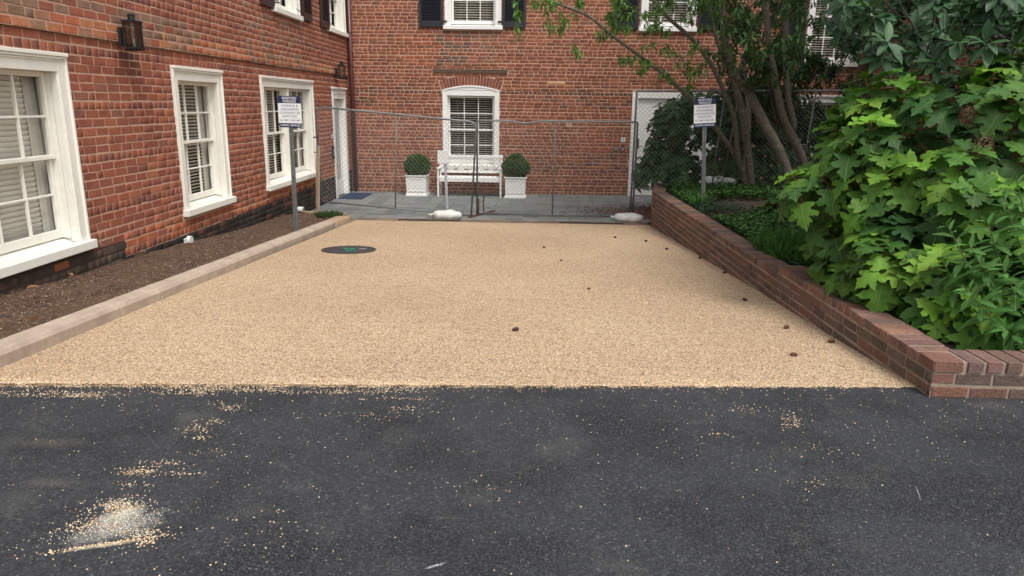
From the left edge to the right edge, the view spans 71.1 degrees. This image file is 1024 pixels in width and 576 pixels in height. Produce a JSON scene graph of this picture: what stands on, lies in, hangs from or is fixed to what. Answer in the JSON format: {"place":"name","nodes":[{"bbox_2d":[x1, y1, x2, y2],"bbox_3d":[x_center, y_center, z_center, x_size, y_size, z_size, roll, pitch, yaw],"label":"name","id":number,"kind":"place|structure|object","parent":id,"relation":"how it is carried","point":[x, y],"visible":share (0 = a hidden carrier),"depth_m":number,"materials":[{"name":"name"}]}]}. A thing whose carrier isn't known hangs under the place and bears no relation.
{"place":"outdoors","nodes":[
{"label":"outdoors","id":0,"kind":"place"},
{"bbox_2d":[0,212,345,338],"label":"soil strip","id":1,"kind":"object","parent":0,"point":[137,268],"visible":0.69,"depth_m":6.70,"materials":[{"name":"brown soil"}]},
{"bbox_2d":[1,212,324,330],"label":"soil grit","id":2,"kind":"object","parent":1,"relation":"on","point":[152,272],"visible":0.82,"depth_m":6.83,"materials":[{"name":"soil"}]},
{"bbox_2d":[278,96,301,230],"bbox_3d":[-3.136,-1.621,10.272,0.325,2.190,0.036,2,14,1],"label":"parking sign","id":3,"kind":"object","parent":1,"relation":"on","point":[289,112],"visible":1,"depth_m":10.07,"materials":[{"name":"metal"}]},
{"bbox_2d":[313,209,342,217],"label":"grass tuft","id":4,"kind":"object","parent":1,"relation":"on","point":[327,214],"visible":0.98,"depth_m":12.44,"materials":[{"name":"green plant"}]},
{"bbox_2d":[0,376,909,386],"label":"edge gravel","id":5,"kind":"structure","parent":0,"point":[295,383],"depth_m":4.07,"materials":[{"name":"beige gravel"}]},
{"bbox_2d":[0,220,914,387],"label":"gravel surface","id":6,"kind":"object","parent":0,"point":[421,302],"visible":0.97,"depth_m":5.42,"materials":[{"name":"beige gravel"}]},
{"bbox_2d":[0,211,350,367],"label":"kerb","id":7,"kind":"structure","parent":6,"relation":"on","point":[25,343],"depth_m":5.75,"materials":[{"name":"concrete"}]},
{"bbox_2d":[321,246,375,253],"bbox_3d":[-2.084,-0.483,9.145,0.684,0.048,0.684,1,11,2],"label":"manhole cover","id":8,"kind":"object","parent":6,"relation":"on","point":[349,249],"visible":0.91,"depth_m":9.11,"materials":[{"name":"metal"}]},
{"bbox_2d":[311,191,651,224],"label":"patio","id":9,"kind":"structure","parent":0,"point":[354,212],"depth_m":14.78,"materials":[{"name":"grey stone"}]},
{"bbox_2d":[0,0,358,294],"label":"brick building","id":10,"kind":"structure","parent":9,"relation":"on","point":[173,133],"depth_m":8.12,"materials":[{"name":"red brick"}]},
{"bbox_2d":[0,46,97,278],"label":"window","id":11,"kind":"structure","parent":10,"relation":"in","point":[42,186],"depth_m":6.44,"materials":[{"name":"beige paint"}]},
{"bbox_2d":[117,13,144,50],"bbox_3d":[-3.908,-2.621,7.327,0.203,0.367,0.145,1,14,2],"label":"wall lantern","id":12,"kind":"object","parent":10,"relation":"attached to","point":[126,38],"depth_m":7.32,"materials":[{"name":"metal"}]},
{"bbox_2d":[184,236,193,242],"bbox_3d":[-4.024,-0.597,8.927,0.060,0.107,0.210,1,14,2],"label":"pipe cap","id":13,"kind":"object","parent":10,"relation":"attached to","point":[188,239],"visible":0.72,"depth_m":8.89,"materials":[{"name":"plastic"}]},
{"bbox_2d":[170,65,236,216],"bbox_3d":[-4.102,-1.919,9.294,0.340,1.789,1.440,1,14,2],"label":"window","id":14,"kind":"structure","parent":10,"relation":"in","point":[208,91],"depth_m":9.61,"materials":[{"name":"beige paint"}]},
{"bbox_2d":[259,75,315,190],"bbox_3d":[-3.993,-2.765,12.637,0.340,1.794,2.740,1,14,2],"label":"window","id":15,"kind":"structure","parent":10,"relation":"in","point":[305,147],"depth_m":12.67,"materials":[{"name":"beige paint"}]},
{"bbox_2d":[271,0,303,20],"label":"window","id":16,"kind":"structure","parent":10,"relation":"in","point":[290,11],"depth_m":12.60,"materials":[{"name":"beige paint"}]},
{"bbox_2d":[297,207,303,211],"bbox_3d":[-3.863,-1.434,13.095,0.117,0.101,0.104,1,14,2],"label":"pipe cap","id":17,"kind":"object","parent":10,"relation":"attached to","point":[300,209],"visible":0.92,"depth_m":13.05,"materials":[{"name":"plastic"}]},
{"bbox_2d":[332,146,334,158],"bbox_3d":[-3.801,-2.884,15.239,0.036,0.260,0.100,1,14,2],"label":"door intercom","id":18,"kind":"object","parent":10,"relation":"attached to","point":[333,155],"depth_m":15.21,"materials":[{"name":"grey metal"}]},
{"bbox_2d":[327,0,348,37],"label":"window","id":19,"kind":"structure","parent":10,"relation":"in","point":[339,28],"depth_m":15.70,"materials":[{"name":"beige paint"}]},
{"bbox_2d":[334,100,343,194],"bbox_3d":[-3.978,-3.105,15.911,0.345,2.090,0.859,1,14,2],"label":"door","id":20,"kind":"structure","parent":10,"relation":"in","point":[336,102],"depth_m":16.12,"materials":[{"name":"white paint"}]},
{"bbox_2d":[335,61,345,78],"bbox_3d":[-3.649,-4.635,15.231,0.203,0.367,0.145,1,14,2],"label":"wall lantern","id":21,"kind":"object","parent":10,"relation":"attached to","point":[344,71],"depth_m":15.22,"materials":[{"name":"metal"}]},
{"bbox_2d":[337,193,372,198],"bbox_3d":[-3.511,-2.066,16.078,0.550,0.015,1.100,1,14,2],"label":"doormat","id":22,"kind":"object","parent":9,"relation":"on","point":[357,195],"visible":0.86,"depth_m":16.02,"materials":[{"name":"blue fabric"}]},
{"bbox_2d":[316,106,476,215],"bbox_3d":[-2.103,-2.304,13.140,2.933,1.965,0.049,1,14,2],"label":"temporary fence","id":23,"kind":"object","parent":9,"relation":"on","point":[396,149],"visible":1,"depth_m":13.11,"materials":[{"name":"metal"}]},
{"bbox_2d":[316,146,319,211],"bbox_3d":[-3.575,-2.007,13.194,0.062,1.203,0.132,9,17,30],"label":"wooden stake","id":24,"kind":"object","parent":23,"relation":"attached to","point":[318,179],"visible":1,"depth_m":13.18,"materials":[{"name":"brown wood"}]},
{"bbox_2d":[404,173,429,195],"bbox_3d":[-2.156,-2.363,16.381,0.508,0.478,0.508,1,14,2],"label":"planter","id":25,"kind":"object","parent":9,"relation":"on","point":[413,184],"visible":0.92,"depth_m":16.17,"materials":[{"name":"white paint"}]},
{"bbox_2d":[403,153,431,174],"bbox_3d":[-2.152,-2.783,16.272,0.651,0.560,0.649,1,14,2],"label":"boxwood shrub","id":26,"kind":"object","parent":25,"relation":"in","point":[419,170],"visible":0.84,"depth_m":16.09,"materials":[{"name":"green plant"}]},
{"bbox_2d":[437,150,448,208],"bbox_3d":[-1.355,-2.142,14.200,0.230,1.153,0.077,1,14,2],"label":"blank sign stand","id":27,"kind":"object","parent":9,"relation":"on","point":[444,156],"visible":0.97,"depth_m":14.08,"materials":[{"name":"white paint"}]},
{"bbox_2d":[428,209,461,218],"bbox_3d":[-1.222,-1.357,13.106,0.610,0.164,0.305,1,14,0],"label":"sandbag","id":28,"kind":"object","parent":9,"relation":"on","point":[446,214],"visible":1,"depth_m":13.00,"materials":[{"name":"fabric"}]},
{"bbox_2d":[437,155,502,196],"bbox_3d":[-0.954,-2.553,16.314,1.478,0.910,0.520,1,14,2],"label":"bench","id":29,"kind":"object","parent":9,"relation":"on","point":[466,178],"visible":0.84,"depth_m":16.42,"materials":[{"name":"white paint"}]},
{"bbox_2d":[468,196,494,217],"bbox_3d":[-0.573,-1.565,13.581,0.080,0.372,0.960,8,16,26],"label":"steel foot","id":30,"kind":"object","parent":9,"relation":"on","point":[478,210],"visible":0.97,"depth_m":13.54},
{"bbox_2d":[356,218,647,224],"bbox_3d":[-0.188,-1.107,12.860,5.230,0.186,0.273,1,14,2],"label":"drain channel","id":31,"kind":"object","parent":9,"relation":"in","point":[492,221],"visible":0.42,"depth_m":12.85,"materials":[{"name":"concrete"}]},
{"bbox_2d":[399,219,460,220],"bbox_3d":[-1.480,-1.197,12.870,1.139,0.044,0.141,1,14,2],"label":"drain grate","id":32,"kind":"object","parent":31,"relation":"on","point":[427,220],"visible":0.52,"depth_m":12.89,"materials":[{"name":"grey metal"}]},
{"bbox_2d":[559,222,623,223],"bbox_3d":[1.422,-1.139,12.790,1.146,0.044,0.141,1,14,2],"label":"drain grate","id":33,"kind":"object","parent":31,"relation":"on","point":[591,222],"visible":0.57,"depth_m":12.83,"materials":[{"name":"metal"}]},
{"bbox_2d":[640,219,650,223],"bbox_3d":[2.418,-1.183,12.827,0.203,0.057,0.144,-9,17,-34],"label":"broken paver","id":34,"kind":"object","parent":31,"relation":"on","point":[647,221],"visible":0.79,"depth_m":12.79,"materials":[{"name":"grey stone"}]},
{"bbox_2d":[504,176,526,198],"bbox_3d":[0.080,-2.298,16.242,0.508,0.478,0.508,1,14,2],"label":"planter","id":35,"kind":"object","parent":9,"relation":"on","point":[516,182],"visible":0.7,"depth_m":16.02,"materials":[{"name":"white paint"}]},
{"bbox_2d":[501,152,530,176],"bbox_3d":[0.089,-2.741,16.130,0.697,0.633,0.683,1,14,2],"label":"boxwood shrub","id":36,"kind":"object","parent":35,"relation":"in","point":[518,157],"visible":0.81,"depth_m":15.96,"materials":[{"name":"green plant"}]},
{"bbox_2d":[476,119,638,216],"bbox_3d":[0.811,-2.197,13.253,2.955,1.777,0.049,1,14,2],"label":"temporary fence","id":37,"kind":"object","parent":9,"relation":"on","point":[553,162],"visible":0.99,"depth_m":13.23,"materials":[{"name":"metal"}]},
{"bbox_2d":[554,202,650,223],"bbox_3d":[1.787,-1.568,14.371,1.980,0.030,3.343,3,15,10],"label":"brick rubble","id":38,"kind":"object","parent":9,"relation":"on","point":[643,213],"visible":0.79,"depth_m":14.26,"materials":[{"name":"stone"}]},
{"bbox_2d":[610,212,643,221],"bbox_3d":[2.095,-1.296,13.038,0.611,0.164,0.343,5,15,17],"label":"sandbag","id":39,"kind":"object","parent":9,"relation":"on","point":[627,217],"visible":0.99,"depth_m":12.91,"materials":[{"name":"fabric"}]},
{"bbox_2d":[629,90,842,212],"bbox_3d":[4.184,-2.390,12.979,3.985,2.372,0.049,1,14,2],"label":"temporary fence","id":40,"kind":"object","parent":9,"relation":"on","point":[720,121],"visible":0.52,"depth_m":12.89,"materials":[{"name":"metal"}]},
{"bbox_2d":[866,0,1023,173],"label":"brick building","id":41,"kind":"structure","parent":9,"relation":"on","point":[963,59],"depth_m":13.61,"materials":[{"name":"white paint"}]},
{"bbox_2d":[912,16,950,62],"bbox_3d":[7.966,-5.094,13.153,0.343,1.750,1.370,1,14,2],"label":"window","id":42,"kind":"structure","parent":41,"relation":"in","point":[925,16],"depth_m":13.68,"materials":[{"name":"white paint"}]},
{"bbox_2d":[0,386,1021,575],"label":"loose gravel","id":43,"kind":"structure","parent":0,"point":[107,543],"depth_m":3.38,"materials":[{"name":"beige gravel"}]},
{"bbox_2d":[0,386,1023,575],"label":"asphalt","id":44,"kind":"structure","parent":0,"point":[920,511],"depth_m":3.04,"materials":[{"name":"black asphalt"}]},
{"bbox_2d":[9,495,188,562],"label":"stone dust","id":45,"kind":"object","parent":44,"relation":"on","point":[116,521],"visible":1,"depth_m":2.71,"materials":[{"name":"beige gravel"}]},
{"bbox_2d":[346,0,874,195],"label":"brick building","id":46,"kind":"structure","parent":0,"point":[474,61],"depth_m":16.27,"materials":[{"name":"brick"}]},
{"bbox_2d":[442,85,498,169],"bbox_3d":[-0.946,-3.728,16.650,1.370,1.887,0.343,1,14,2],"label":"window","id":47,"kind":"structure","parent":46,"relation":"in","point":[466,91],"depth_m":16.63,"materials":[{"name":"white paint"}]},
{"bbox_2d":[443,0,502,29],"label":"window","id":48,"kind":"structure","parent":46,"relation":"in","point":[482,24],"depth_m":16.02,"materials":[{"name":"white paint"}]},
{"bbox_2d":[635,98,675,195],"bbox_3d":[3.289,-3.244,16.577,0.867,2.207,0.099,1,14,2],"label":"door","id":49,"kind":"structure","parent":46,"relation":"in","point":[642,130],"depth_m":16.44,"materials":[{"name":"white paint"}]},
{"bbox_2d":[638,0,696,31],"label":"window","id":50,"kind":"structure","parent":46,"relation":"in","point":[645,4],"depth_m":15.90,"materials":[{"name":"white paint"}]},
{"bbox_2d":[676,99,710,172],"bbox_3d":[4.161,-3.233,16.580,0.867,2.207,0.045,1,14,2],"label":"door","id":51,"kind":"structure","parent":46,"relation":"in","point":[692,126],"depth_m":16.57,"materials":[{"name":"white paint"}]},
{"bbox_2d":[799,95,842,159],"bbox_3d":[7.030,-3.640,16.412,1.170,1.494,0.343,1,14,2],"label":"window","id":52,"kind":"structure","parent":46,"relation":"in","point":[823,99],"depth_m":16.15,"materials":[{"name":"white paint"}]},
{"bbox_2d":[805,0,857,66],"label":"window","id":53,"kind":"structure","parent":46,"relation":"in","point":[812,11],"depth_m":15.93,"materials":[{"name":"white paint"}]},
{"bbox_2d":[650,183,1023,398],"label":"planter wall","id":54,"kind":"structure","parent":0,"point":[928,366],"depth_m":4.96,"materials":[{"name":"brick"}]},
{"bbox_2d":[666,179,1017,350],"bbox_3d":[5.089,-0.590,9.570,5.140,0.727,11.250,1,14,2],"label":"planting bed","id":55,"kind":"object","parent":54,"relation":"in","point":[755,202],"depth_m":11.29,"materials":[{"name":"soil"}]},
{"bbox_2d":[511,0,754,187],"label":"multi stem tree","id":56,"kind":"object","parent":55,"relation":"on","point":[746,172],"visible":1,"depth_m":10.88,"materials":[{"name":"green plant"}]},
{"bbox_2d":[680,172,695,191],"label":"leafy plant","id":57,"kind":"object","parent":55,"relation":"on","point":[685,181],"visible":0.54,"depth_m":12.36,"materials":[{"name":"green plant"}]},
{"bbox_2d":[694,97,715,198],"bbox_3d":[2.942,-1.914,10.985,0.325,1.940,0.036,-2,14,2],"label":"parking sign","id":58,"kind":"object","parent":55,"relation":"on","point":[704,113],"visible":0.98,"depth_m":10.81,"materials":[{"name":"metal"}]},
{"bbox_2d":[699,176,735,185],"bbox_3d":[3.825,-1.992,13.361,0.691,0.188,0.396,0,14,-4],"label":"sandbag","id":59,"kind":"object","parent":55,"relation":"on","point":[709,179],"visible":0.28,"depth_m":13.22,"materials":[{"name":"fabric"}]},
{"bbox_2d":[711,165,734,197],"bbox_3d":[3.498,-1.772,11.826,0.453,0.587,0.358,1,14,2],"label":"leafy plant","id":60,"kind":"object","parent":55,"relation":"on","point":[722,181],"visible":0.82,"depth_m":11.84,"materials":[{"name":"green plant"}]},
{"bbox_2d":[694,194,777,236],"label":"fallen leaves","id":61,"kind":"object","parent":55,"relation":"on","point":[759,199],"visible":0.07,"depth_m":10.34,"materials":[{"name":"plant"}]},
{"bbox_2d":[633,76,841,193],"bbox_3d":[4.622,-2.909,13.904,4.508,2.381,1.942,1,14,2],"label":"hydrangea bush","id":62,"kind":"object","parent":55,"relation":"on","point":[671,161],"visible":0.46,"depth_m":13.61,"materials":[{"name":"green plant"}]},
{"bbox_2d":[656,181,876,274],"bbox_3d":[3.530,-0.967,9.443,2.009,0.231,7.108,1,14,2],"label":"ivy","id":63,"kind":"object","parent":55,"relation":"on","point":[741,224],"visible":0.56,"depth_m":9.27,"materials":[{"name":"green plant"}]},
{"bbox_2d":[758,185,777,212],"bbox_3d":[3.533,-1.118,9.797,0.410,0.568,0.381,1,14,2],"label":"leafy plant","id":64,"kind":"object","parent":55,"relation":"on","point":[767,195],"visible":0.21,"depth_m":9.75,"materials":[{"name":"green plant"}]},
{"bbox_2d":[764,163,782,199],"bbox_3d":[4.204,-1.652,11.370,0.327,0.642,0.402,12,18,38],"label":"leafy plant","id":65,"kind":"object","parent":55,"relation":"on","point":[773,177],"visible":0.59,"depth_m":11.37,"materials":[{"name":"green plant"}]},
{"bbox_2d":[692,0,859,178],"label":"tree","id":66,"kind":"object","parent":55,"relation":"on","point":[819,63],"visible":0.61,"depth_m":12.31,"materials":[{"name":"green plant"}]},
{"bbox_2d":[755,189,796,218],"bbox_3d":[3.658,-1.033,9.473,0.857,0.566,0.614,1,14,2],"label":"young hydrangea","id":67,"kind":"object","parent":55,"relation":"on","point":[770,204],"visible":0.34,"depth_m":9.39,"materials":[{"name":"green plant"}]},
{"bbox_2d":[700,0,872,183],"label":"tree","id":68,"kind":"object","parent":55,"relation":"on","point":[743,21],"visible":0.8,"depth_m":10.65,"materials":[{"name":"green plant"}]},
{"bbox_2d":[746,225,831,268],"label":"grass","id":69,"kind":"structure","parent":55,"relation":"on","point":[779,246],"depth_m":7.25,"materials":[{"name":"green plant"}]},
{"bbox_2d":[774,41,1023,350],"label":"oakleaf hydrangea","id":70,"kind":"object","parent":55,"relation":"on","point":[888,257],"visible":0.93,"depth_m":5.01,"materials":[{"name":"green plant"}]},
{"bbox_2d":[818,0,1023,174],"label":"magnolia tree","id":71,"kind":"object","parent":55,"relation":"on","point":[981,23],"visible":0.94,"depth_m":5.64,"materials":[{"name":"green plant"}]},
{"bbox_2d":[884,57,1020,227],"bbox_3d":[6.315,-1.633,8.759,3.434,2.598,2.538,1,14,2],"label":"background shrub","id":72,"kind":"object","parent":55,"relation":"on","point":[949,81],"visible":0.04,"depth_m":8.80,"materials":[{"name":"green plant"}]},
{"bbox_2d":[930,169,1023,351],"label":"leafy shrub","id":73,"kind":"object","parent":55,"relation":"on","point":[1006,328],"visible":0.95,"depth_m":4.29,"materials":[{"name":"green plant"}]}
]}

